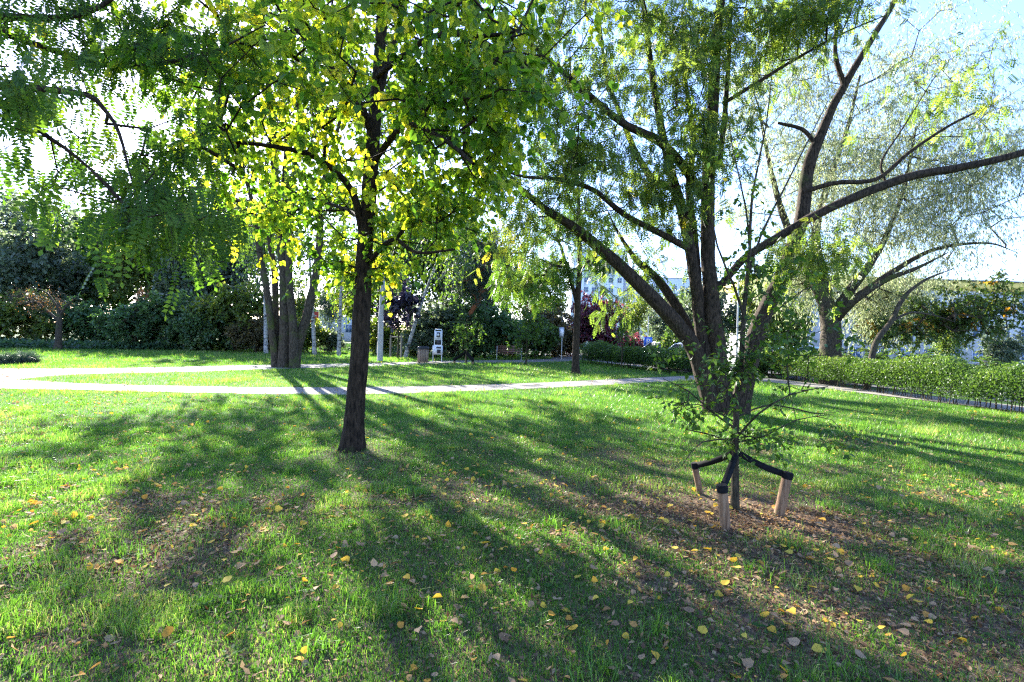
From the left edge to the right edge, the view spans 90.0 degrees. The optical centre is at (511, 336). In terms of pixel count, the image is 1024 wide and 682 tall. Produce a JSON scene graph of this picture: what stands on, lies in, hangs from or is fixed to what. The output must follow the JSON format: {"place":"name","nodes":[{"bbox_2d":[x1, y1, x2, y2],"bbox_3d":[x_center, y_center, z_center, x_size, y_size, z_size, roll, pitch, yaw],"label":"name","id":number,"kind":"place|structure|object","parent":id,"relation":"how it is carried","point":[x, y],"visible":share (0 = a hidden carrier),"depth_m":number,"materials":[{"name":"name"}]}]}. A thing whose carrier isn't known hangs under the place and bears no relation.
{"place":"outdoors","nodes":[
{"label":"outdoors","id":0,"kind":"place"},
{"bbox_2d":[0,359,548,379],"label":"back path","id":1,"kind":"structure","parent":0,"point":[19,374],"depth_m":19.31,"materials":[{"name":"grey concrete"}]},
{"bbox_2d":[417,346,428,362],"bbox_3d":[-4.981,0.995,28.687,0.670,0.890,0.670,2,0,0],"label":"litter bin","id":2,"kind":"object","parent":1,"relation":"on","point":[423,354],"visible":0.96,"depth_m":28.44,"materials":[{"name":"brown wood"}]},
{"bbox_2d":[0,375,693,394],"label":"front path","id":3,"kind":"structure","parent":0,"point":[19,384],"depth_m":13.97,"materials":[{"name":"grey concrete"}]},
{"bbox_2d":[0,326,1023,681],"bbox_3d":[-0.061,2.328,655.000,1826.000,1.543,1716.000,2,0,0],"label":"ground","id":4,"kind":"structure","parent":0,"point":[688,500],"depth_m":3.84,"materials":[{"name":"green plant"}]},
{"bbox_2d":[0,177,30,271],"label":"tree","id":5,"kind":"object","parent":4,"relation":"on","point":[5,219],"visible":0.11,"depth_m":61.25,"materials":[{"name":"green plant"}]},
{"bbox_2d":[0,347,45,363],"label":"juniper","id":6,"kind":"object","parent":4,"relation":"on","point":[29,356],"visible":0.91,"depth_m":20.44,"materials":[{"name":"green plant"}]},
{"bbox_2d":[0,287,66,340],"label":"shrub","id":7,"kind":"object","parent":4,"relation":"on","point":[38,325],"visible":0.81,"depth_m":36.24,"materials":[{"name":"green plant"}]},
{"bbox_2d":[0,282,76,349],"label":"tree","id":8,"kind":"object","parent":4,"relation":"on","point":[58,344],"visible":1,"depth_m":32.90,"materials":[{"name":"orange plant"}]},
{"bbox_2d":[0,188,112,318],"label":"tree","id":9,"kind":"object","parent":4,"relation":"on","point":[21,265],"visible":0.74,"depth_m":44.83,"materials":[{"name":"green plant"}]},
{"bbox_2d":[22,194,100,338],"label":"tree","id":10,"kind":"object","parent":4,"relation":"on","point":[67,206],"visible":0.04,"depth_m":58.53,"materials":[{"name":"green plant"}]},
{"bbox_2d":[42,294,120,342],"bbox_3d":[-32.548,-1.013,38.618,5.477,4.381,4.683,1,0,33],"label":"shrub","id":11,"kind":"object","parent":4,"relation":"on","point":[75,319],"visible":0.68,"depth_m":37.42,"materials":[{"name":"green plant"}]},
{"bbox_2d":[49,222,139,311],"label":"tree","id":12,"kind":"object","parent":4,"relation":"on","point":[88,260],"visible":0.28,"depth_m":50.85,"materials":[{"name":"green plant"}]},
{"bbox_2d":[79,190,143,338],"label":"tree","id":13,"kind":"object","parent":4,"relation":"on","point":[101,242],"visible":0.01,"depth_m":61.58,"materials":[{"name":"green plant"}]},
{"bbox_2d":[87,295,167,346],"bbox_3d":[-26.743,-0.840,36.242,4.257,4.329,4.980,2,0,0],"label":"shrub","id":14,"kind":"object","parent":4,"relation":"on","point":[118,320],"visible":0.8,"depth_m":35.26,"materials":[{"name":"green plant"}]},
{"bbox_2d":[89,222,183,305],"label":"tree","id":15,"kind":"object","parent":4,"relation":"on","point":[130,284],"visible":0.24,"depth_m":48.03,"materials":[{"name":"green plant"}]},
{"bbox_2d":[0,0,283,320],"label":"overhanging robinia","id":16,"kind":"object","parent":4,"relation":"on","point":[32,108],"visible":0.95,"depth_m":4.39,"materials":[{"name":"green plant"}]},
{"bbox_2d":[133,285,150,302],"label":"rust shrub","id":17,"kind":"object","parent":4,"relation":"on","point":[139,292],"visible":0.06,"depth_m":41.79,"materials":[{"name":"plant"}]},
{"bbox_2d":[112,289,200,348],"bbox_3d":[-25.466,-1.187,38.103,5.983,4.950,5.752,2,0,0],"label":"shrub","id":18,"kind":"object","parent":4,"relation":"on","point":[168,334],"visible":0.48,"depth_m":36.55,"materials":[{"name":"green plant"}]},
{"bbox_2d":[142,212,246,299],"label":"tree","id":19,"kind":"object","parent":4,"relation":"on","point":[183,284],"visible":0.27,"depth_m":44.93,"materials":[{"name":"green plant"}]},
{"bbox_2d":[0,337,403,351],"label":"ground cover","id":20,"kind":"object","parent":4,"relation":"on","point":[40,343],"visible":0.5,"depth_m":34.86,"materials":[{"name":"green plant"}]},
{"bbox_2d":[172,303,236,350],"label":"shrub","id":21,"kind":"object","parent":4,"relation":"on","point":[195,331],"visible":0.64,"depth_m":35.67,"materials":[{"name":"green plant"}]},
{"bbox_2d":[180,280,271,350],"bbox_3d":[-20.680,-1.431,38.092,5.983,5.811,5.752,2,0,-3],"label":"shrub","id":22,"kind":"object","parent":4,"relation":"on","point":[241,307],"visible":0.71,"depth_m":36.91,"materials":[{"name":"green plant"}]},
{"bbox_2d":[221,313,269,351],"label":"shrub","id":23,"kind":"object","parent":4,"relation":"on","point":[253,336],"visible":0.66,"depth_m":35.82,"materials":[{"name":"green plant"}]},
{"bbox_2d":[203,189,293,303],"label":"tree","id":24,"kind":"object","parent":4,"relation":"on","point":[235,280],"visible":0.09,"depth_m":48.06,"materials":[{"name":"green plant"}]},
{"bbox_2d":[207,208,293,353],"bbox_3d":[-17.127,-4.300,34.966,5.668,11.111,5.843,2,0,0],"label":"birch tree","id":25,"kind":"object","parent":4,"relation":"on","point":[251,258],"visible":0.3,"depth_m":34.66,"materials":[{"name":"green plant"}]},
{"bbox_2d":[101,0,473,367],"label":"multistem tree","id":26,"kind":"object","parent":4,"relation":"on","point":[287,335],"visible":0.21,"depth_m":21.97,"materials":[{"name":"green plant"}]},
{"bbox_2d":[294,279,318,319],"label":"tree","id":27,"kind":"object","parent":4,"relation":"on","point":[300,307],"visible":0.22,"depth_m":74.43,"materials":[{"name":"green plant"}]},
{"bbox_2d":[270,206,343,353],"bbox_3d":[-13.910,-4.209,34.833,4.838,11.108,5.585,2,0,0],"label":"birch tree","id":28,"kind":"object","parent":4,"relation":"on","point":[314,349],"visible":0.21,"depth_m":34.91,"materials":[{"name":"green plant"}]},
{"bbox_2d":[297,316,330,352],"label":"shrub","id":29,"kind":"object","parent":4,"relation":"on","point":[308,338],"visible":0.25,"depth_m":38.37,"materials":[{"name":"green plant"}]},
{"bbox_2d":[316,288,343,329],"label":"tree","id":30,"kind":"object","parent":4,"relation":"on","point":[325,312],"visible":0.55,"depth_m":78.81,"materials":[{"name":"green plant"}]},
{"bbox_2d":[316,325,347,351],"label":"shrub","id":31,"kind":"object","parent":4,"relation":"on","point":[331,341],"visible":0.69,"depth_m":39.49,"materials":[{"name":"green plant"}]},
{"bbox_2d":[299,211,374,355],"bbox_3d":[-11.459,-4.149,34.442,5.199,11.103,5.262,2,0,0],"label":"birch tree","id":32,"kind":"object","parent":4,"relation":"on","point":[340,301],"visible":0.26,"depth_m":34.38,"materials":[{"name":"green plant"}]},
{"bbox_2d":[326,250,355,328],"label":"tree","id":33,"kind":"object","parent":4,"relation":"on","point":[350,258],"visible":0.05,"depth_m":60.53,"materials":[{"name":"green plant"}]},
{"bbox_2d":[317,309,371,340],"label":"house","id":34,"kind":"structure","parent":4,"relation":"on","point":[347,332],"depth_m":95.00,"materials":[{"name":"white paint"}]},
{"bbox_2d":[345,325,351,332],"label":"window","id":35,"kind":"structure","parent":34,"relation":"in","point":[348,328],"depth_m":94.98,"materials":[{"name":"blue glass"}]},
{"bbox_2d":[85,0,639,452],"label":"linden tree","id":36,"kind":"object","parent":4,"relation":"on","point":[465,74],"visible":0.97,"depth_m":5.63,"materials":[{"name":"green plant"}]},
{"bbox_2d":[331,237,417,325],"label":"tree","id":37,"kind":"object","parent":4,"relation":"on","point":[345,304],"visible":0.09,"depth_m":49.36,"materials":[{"name":"green plant"}]},
{"bbox_2d":[377,255,384,360],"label":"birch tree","id":38,"kind":"object","parent":4,"relation":"on","point":[380,335],"visible":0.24,"depth_m":29.03,"materials":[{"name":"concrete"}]},
{"bbox_2d":[347,229,416,353],"bbox_3d":[-9.755,-3.606,37.735,5.523,10.105,5.416,2,0,0],"label":"birch tree","id":39,"kind":"object","parent":4,"relation":"on","point":[400,273],"visible":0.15,"depth_m":37.87,"materials":[{"name":"green plant"}]},
{"bbox_2d":[369,316,399,353],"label":"shrub","id":40,"kind":"object","parent":4,"relation":"on","point":[373,335],"visible":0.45,"depth_m":38.30,"materials":[{"name":"green plant"}]},
{"bbox_2d":[389,335,402,358],"bbox_3d":[-7.341,0.683,32.688,0.810,1.550,0.735,2,0,0],"label":"stake frame","id":41,"kind":"object","parent":4,"relation":"on","point":[400,337],"visible":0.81,"depth_m":32.37,"materials":[{"name":"brown wood"}]},
{"bbox_2d":[372,278,423,358],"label":"young maple","id":42,"kind":"object","parent":4,"relation":"on","point":[403,299],"visible":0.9,"depth_m":31.40,"materials":[{"name":"purple plant"}]},
{"bbox_2d":[375,190,441,323],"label":"tree","id":43,"kind":"object","parent":4,"relation":"on","point":[393,222],"visible":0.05,"depth_m":50.01,"materials":[{"name":"green plant"}]},
{"bbox_2d":[391,320,431,355],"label":"shrub","id":44,"kind":"object","parent":4,"relation":"on","point":[411,353],"visible":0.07,"depth_m":36.14,"materials":[{"name":"green plant"}]},
{"bbox_2d":[396,299,471,356],"bbox_3d":[-5.288,-0.474,36.654,5.251,4.520,5.462,1,0,2],"label":"shrub","id":45,"kind":"object","parent":4,"relation":"on","point":[423,337],"visible":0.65,"depth_m":35.33,"materials":[{"name":"green plant"}]},
{"bbox_2d":[432,329,442,361],"bbox_3d":[-4.324,0.548,29.743,0.614,1.978,0.147,2,0,18],"label":"notice board","id":46,"kind":"object","parent":4,"relation":"on","point":[438,348],"visible":0.88,"depth_m":29.69,"materials":[{"name":"white metal"}]},
{"bbox_2d":[391,184,488,310],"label":"tree","id":47,"kind":"object","parent":4,"relation":"on","point":[433,281],"visible":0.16,"depth_m":46.64,"materials":[{"name":"green plant"}]},
{"bbox_2d":[403,209,495,356],"bbox_3d":[-4.120,-3.944,34.338,5.569,11.148,4.821,2,0,30],"label":"birch tree","id":48,"kind":"object","parent":4,"relation":"on","point":[447,269],"visible":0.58,"depth_m":34.33,"materials":[{"name":"green plant"}]},
{"bbox_2d":[453,351,465,362],"bbox_3d":[-2.868,1.169,28.238,0.756,0.821,0.132,2,0,0],"label":"tree stake","id":49,"kind":"object","parent":4,"relation":"on","point":[458,357],"visible":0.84,"depth_m":28.23,"materials":[{"name":"brown wood"}]},
{"bbox_2d":[428,302,491,357],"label":"shrub","id":50,"kind":"object","parent":4,"relation":"on","point":[450,334],"visible":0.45,"depth_m":35.06,"materials":[{"name":"green plant"}]},
{"bbox_2d":[424,251,506,318],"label":"tree","id":51,"kind":"object","parent":4,"relation":"on","point":[487,300],"visible":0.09,"depth_m":51.01,"materials":[{"name":"plant"}]},
{"bbox_2d":[448,317,486,363],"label":"young tree","id":52,"kind":"object","parent":4,"relation":"on","point":[458,327],"visible":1,"depth_m":28.22,"materials":[{"name":"green plant"}]},
{"bbox_2d":[465,351,473,363],"bbox_3d":[-2.345,1.185,28.069,0.615,0.813,0.132,2,0,33],"label":"tree stake","id":53,"kind":"object","parent":4,"relation":"on","point":[470,357],"visible":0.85,"depth_m":28.04,"materials":[{"name":"brown wood"}]},
{"bbox_2d":[442,226,508,355],"bbox_3d":[-2.513,-3.200,35.921,5.039,9.708,3.764,2,0,-37],"label":"pine tree","id":54,"kind":"object","parent":4,"relation":"on","point":[480,294],"visible":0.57,"depth_m":35.58,"materials":[{"name":"green plant"}]},
{"bbox_2d":[453,297,527,357],"bbox_3d":[-1.892,-0.469,36.817,5.251,4.716,5.462,2,0,-33],"label":"shrub","id":55,"kind":"object","parent":4,"relation":"on","point":[501,326],"visible":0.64,"depth_m":35.64,"materials":[{"name":"green plant"}]},
{"bbox_2d":[496,345,522,359],"bbox_3d":[-0.203,1.126,35.526,1.900,0.981,0.580,2,0,0],"label":"park bench","id":56,"kind":"object","parent":4,"relation":"on","point":[500,347],"visible":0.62,"depth_m":35.73,"materials":[{"name":"brown wood"}]},
{"bbox_2d":[0,359,1023,681],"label":"fallen leaves","id":57,"kind":"object","parent":4,"relation":"on","point":[748,663],"visible":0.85,"depth_m":3.75,"materials":[{"name":"yellow plant"}]},
{"bbox_2d":[0,388,1023,681],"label":"weeds","id":58,"kind":"object","parent":4,"relation":"on","point":[522,624],"visible":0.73,"depth_m":4.43,"materials":[{"name":"green plant"}]},
{"bbox_2d":[491,231,535,317],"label":"tree","id":59,"kind":"object","parent":4,"relation":"on","point":[517,304],"visible":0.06,"depth_m":55.13,"materials":[{"name":"green plant"}]},
{"bbox_2d":[505,306,547,363],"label":"young tree","id":60,"kind":"object","parent":4,"relation":"on","point":[526,331],"visible":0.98,"depth_m":29.69,"materials":[{"name":"green plant"}]},
{"bbox_2d":[510,311,560,358],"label":"bright shrub","id":61,"kind":"object","parent":4,"relation":"on","point":[551,337],"visible":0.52,"depth_m":37.88,"materials":[{"name":"green plant"}]},
{"bbox_2d":[506,302,573,356],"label":"shrub","id":62,"kind":"object","parent":4,"relation":"on","point":[556,320],"visible":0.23,"depth_m":40.74,"materials":[{"name":"green plant"}]},
{"bbox_2d":[519,277,568,349],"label":"tree","id":63,"kind":"object","parent":4,"relation":"on","point":[565,307],"visible":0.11,"depth_m":51.23,"materials":[{"name":"green plant"}]},
{"bbox_2d":[485,120,625,373],"bbox_3d":[2.000,-4.055,22.950,6.373,11.552,5.262,2,0,0],"label":"tree","id":64,"kind":"object","parent":4,"relation":"on","point":[564,269],"visible":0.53,"depth_m":22.33,"materials":[{"name":"green plant"}]},
{"bbox_2d":[559,327,563,359],"bbox_3d":[3.614,0.520,37.608,0.360,2.450,0.099,2,0,0],"label":"sign post","id":65,"kind":"object","parent":4,"relation":"on","point":[561,332],"visible":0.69,"depth_m":37.56,"materials":[{"name":"metal"}]},
{"bbox_2d":[554,326,585,355],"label":"shrub","id":66,"kind":"object","parent":4,"relation":"on","point":[569,344],"visible":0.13,"depth_m":43.82,"materials":[{"name":"green plant"}]},
{"bbox_2d":[566,249,623,343],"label":"tower block","id":67,"kind":"structure","parent":4,"relation":"on","point":[589,289],"depth_m":149.98,"materials":[{"name":"white concrete"}]},
{"bbox_2d":[567,290,628,353],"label":"purple plum","id":68,"kind":"object","parent":4,"relation":"on","point":[587,327],"visible":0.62,"depth_m":43.59,"materials":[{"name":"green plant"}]},
{"bbox_2d":[610,308,636,366],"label":"young tree","id":69,"kind":"object","parent":4,"relation":"on","point":[622,329],"visible":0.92,"depth_m":28.31,"materials":[{"name":"green plant"}]},
{"bbox_2d":[623,279,639,335],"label":"white block","id":70,"kind":"structure","parent":4,"relation":"on","point":[625,285],"depth_m":156.00,"materials":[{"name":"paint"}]},
{"bbox_2d":[618,294,649,342],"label":"tree","id":71,"kind":"object","parent":4,"relation":"on","point":[638,319],"visible":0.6,"depth_m":73.92,"materials":[{"name":"green plant"}]},
{"bbox_2d":[623,331,646,348],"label":"purple plum","id":72,"kind":"object","parent":4,"relation":"on","point":[639,341],"visible":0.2,"depth_m":47.11,"materials":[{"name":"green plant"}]},
{"bbox_2d":[579,340,691,373],"bbox_3d":[6.797,1.004,29.216,1.815,1.596,10.766,1,0,-21],"label":"short hedge","id":73,"kind":"object","parent":4,"relation":"on","point":[602,352],"visible":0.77,"depth_m":28.25,"materials":[{"name":"green plant"}]},
{"bbox_2d":[644,316,651,345],"bbox_3d":[9.025,0.286,34.000,0.540,3.300,0.171,2,0,0],"label":"parking sign","id":74,"kind":"object","parent":4,"relation":"on","point":[647,340],"visible":0.51,"depth_m":33.95,"materials":[{"name":"metal"}]},
{"bbox_2d":[641,299,672,341],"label":"tree","id":75,"kind":"object","parent":4,"relation":"on","point":[657,325],"visible":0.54,"depth_m":61.46,"materials":[{"name":"green plant"}]},
{"bbox_2d":[640,277,689,342],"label":"panel block","id":76,"kind":"structure","parent":4,"relation":"on","point":[676,281],"depth_m":185.00,"materials":[{"name":"white concrete"}]},
{"bbox_2d":[649,281,689,330],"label":"tree","id":77,"kind":"object","parent":4,"relation":"on","point":[680,295],"visible":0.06,"depth_m":69.40,"materials":[{"name":"green plant"}]},
{"bbox_2d":[652,323,730,349],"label":"bright shrub","id":78,"kind":"object","parent":4,"relation":"on","point":[667,339],"visible":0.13,"depth_m":29.83,"materials":[{"name":"green plant"}]},
{"bbox_2d":[691,450,731,494],"bbox_3d":[2.051,1.391,5.157,0.143,0.633,0.584,2,0,-25],"label":"tree stake","id":79,"kind":"object","parent":4,"relation":"on","point":[695,466],"visible":0.84,"depth_m":5.34,"materials":[{"name":"brown wood"}]},
{"bbox_2d":[673,262,751,342],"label":"tree","id":80,"kind":"object","parent":4,"relation":"on","point":[731,309],"visible":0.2,"depth_m":39.30,"materials":[{"name":"green plant"}]},
{"bbox_2d":[412,0,1023,415],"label":"robinia tree","id":81,"kind":"object","parent":4,"relation":"on","point":[772,24],"visible":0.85,"depth_m":10.87,"materials":[{"name":"green plant"}]},
{"bbox_2d":[716,452,738,531],"bbox_3d":[1.960,1.399,4.581,0.127,0.623,0.621,2,0,36],"label":"tree stake","id":82,"kind":"object","parent":4,"relation":"on","point":[723,502],"visible":0.88,"depth_m":4.35,"materials":[{"name":"brown wood"}]},
{"bbox_2d":[735,258,739,365],"bbox_3d":[13.235,-1.263,29.700,0.220,6.660,0.800,2,0,0],"label":"street lamp","id":83,"kind":"object","parent":4,"relation":"on","point":[737,317],"visible":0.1,"depth_m":29.97,"materials":[{"name":"metal"}]},
{"bbox_2d":[724,268,779,338],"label":"tree","id":84,"kind":"object","parent":4,"relation":"on","point":[752,307],"visible":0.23,"depth_m":47.25,"materials":[{"name":"green plant"}]},
{"bbox_2d":[647,69,872,511],"bbox_3d":[2.373,-0.431,4.883,2.158,4.238,1.295,2,0,0],"label":"sapling","id":85,"kind":"object","parent":4,"relation":"on","point":[782,339],"visible":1,"depth_m":4.81,"materials":[{"name":"green plant"}]},
{"bbox_2d":[739,451,793,516],"bbox_3d":[2.375,1.405,4.807,0.503,0.646,0.104,1,0,7],"label":"tree stake","id":86,"kind":"object","parent":4,"relation":"on","point":[783,493],"visible":0.83,"depth_m":4.76,"materials":[{"name":"brown wood"}]},
{"bbox_2d":[757,340,787,377],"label":"bright shrub","id":87,"kind":"object","parent":4,"relation":"on","point":[761,366],"visible":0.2,"depth_m":23.84,"materials":[{"name":"green plant"}]},
{"bbox_2d":[764,284,818,347],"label":"tree","id":88,"kind":"object","parent":4,"relation":"on","point":[806,318],"visible":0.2,"depth_m":37.05,"materials":[{"name":"green plant"}]},
{"bbox_2d":[668,0,1023,384],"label":"willow tree","id":89,"kind":"object","parent":4,"relation":"on","point":[865,297],"visible":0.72,"depth_m":19.80,"materials":[{"name":"green plant"}]},
{"bbox_2d":[813,347,894,381],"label":"bright shrub","id":90,"kind":"object","parent":4,"relation":"on","point":[877,356],"visible":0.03,"depth_m":22.57,"materials":[{"name":"green plant"}]},
{"bbox_2d":[720,274,1023,364],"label":"school building","id":91,"kind":"structure","parent":4,"relation":"on","point":[1016,285],"depth_m":62.75,"materials":[{"name":"white paint"}]},
{"bbox_2d":[848,347,861,358],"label":"window","id":92,"kind":"structure","parent":91,"relation":"in","point":[857,354],"depth_m":62.37,"materials":[{"name":"blue glass"}]},
{"bbox_2d":[898,348,911,356],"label":"window","id":93,"kind":"structure","parent":91,"relation":"in","point":[900,348],"depth_m":62.58,"materials":[{"name":"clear glass"}]},
{"bbox_2d":[971,350,984,362],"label":"window","id":94,"kind":"structure","parent":91,"relation":"in","point":[973,354],"depth_m":62.89,"materials":[{"name":"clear glass"}]},
{"bbox_2d":[848,281,914,358],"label":"tree","id":95,"kind":"object","parent":4,"relation":"on","point":[868,336],"visible":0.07,"depth_m":40.09,"materials":[{"name":"green plant"}]},
{"bbox_2d":[764,350,1023,413],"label":"long hedge","id":96,"kind":"object","parent":4,"relation":"on","point":[908,375],"visible":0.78,"depth_m":15.34,"materials":[{"name":"green plant"}]},
{"bbox_2d":[881,346,977,383],"bbox_3d":[18.970,1.361,23.886,3.946,1.874,3.884,2,0,-36],"label":"bright shrub","id":97,"kind":"object","parent":4,"relation":"on","point":[927,354],"visible":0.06,"depth_m":23.86,"materials":[{"name":"green plant"}]},
{"bbox_2d":[855,265,1023,389],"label":"leaning tree","id":98,"kind":"object","parent":4,"relation":"on","point":[941,320],"visible":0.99,"depth_m":19.29,"materials":[{"name":"green plant"}]},
{"bbox_2d":[924,317,977,359],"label":"tree","id":99,"kind":"object","parent":4,"relation":"on","point":[950,347],"visible":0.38,"depth_m":33.37,"materials":[{"name":"green plant"}]},
{"bbox_2d":[958,356,1021,385],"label":"bright shrub","id":100,"kind":"object","parent":4,"relation":"on","point":[982,364],"visible":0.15,"depth_m":25.54,"materials":[{"name":"green plant"}]},
{"bbox_2d":[973,319,1023,363],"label":"tree","id":101,"kind":"object","parent":4,"relation":"on","point":[1005,352],"visible":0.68,"depth_m":35.47,"materials":[{"name":"green plant"}]},
{"bbox_2d":[0,0,1023,331],"label":"sky","id":102,"kind":"structure","parent":0,"point":[988,11],"materials":[{"name":"white"}]},
{"bbox_2d":[549,355,571,362],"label":"side path","id":103,"kind":"structure","parent":0,"point":[558,359],"depth_m":37.93,"materials":[{"name":"grey concrete"}]},
{"bbox_2d":[529,353,1023,411],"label":"pavement","id":104,"kind":"structure","parent":0,"point":[935,399],"depth_m":17.20,"materials":[{"name":"grey concrete"}]},
{"bbox_2d":[660,342,692,371],"bbox_3d":[9.497,1.079,27.514,1.822,1.500,4.270,1,0,-18],"label":"parked car","id":105,"kind":"object","parent":104,"relation":"on","point":[675,345],"visible":0.06,"depth_m":27.42,"materials":[{"name":"paint"}]},
{"bbox_2d":[529,349,1023,401],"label":"road","id":106,"kind":"structure","parent":0,"point":[812,379],"depth_m":20.87,"materials":[{"name":"grey asphalt"}]},
{"bbox_2d":[758,346,818,374],"bbox_3d":[14.909,1.255,26.997,4.270,1.500,1.822,2,0,-13],"label":"parked car","id":107,"kind":"object","parent":106,"relation":"on","point":[816,348],"visible":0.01,"depth_m":26.39,"materials":[{"name":"paint"}]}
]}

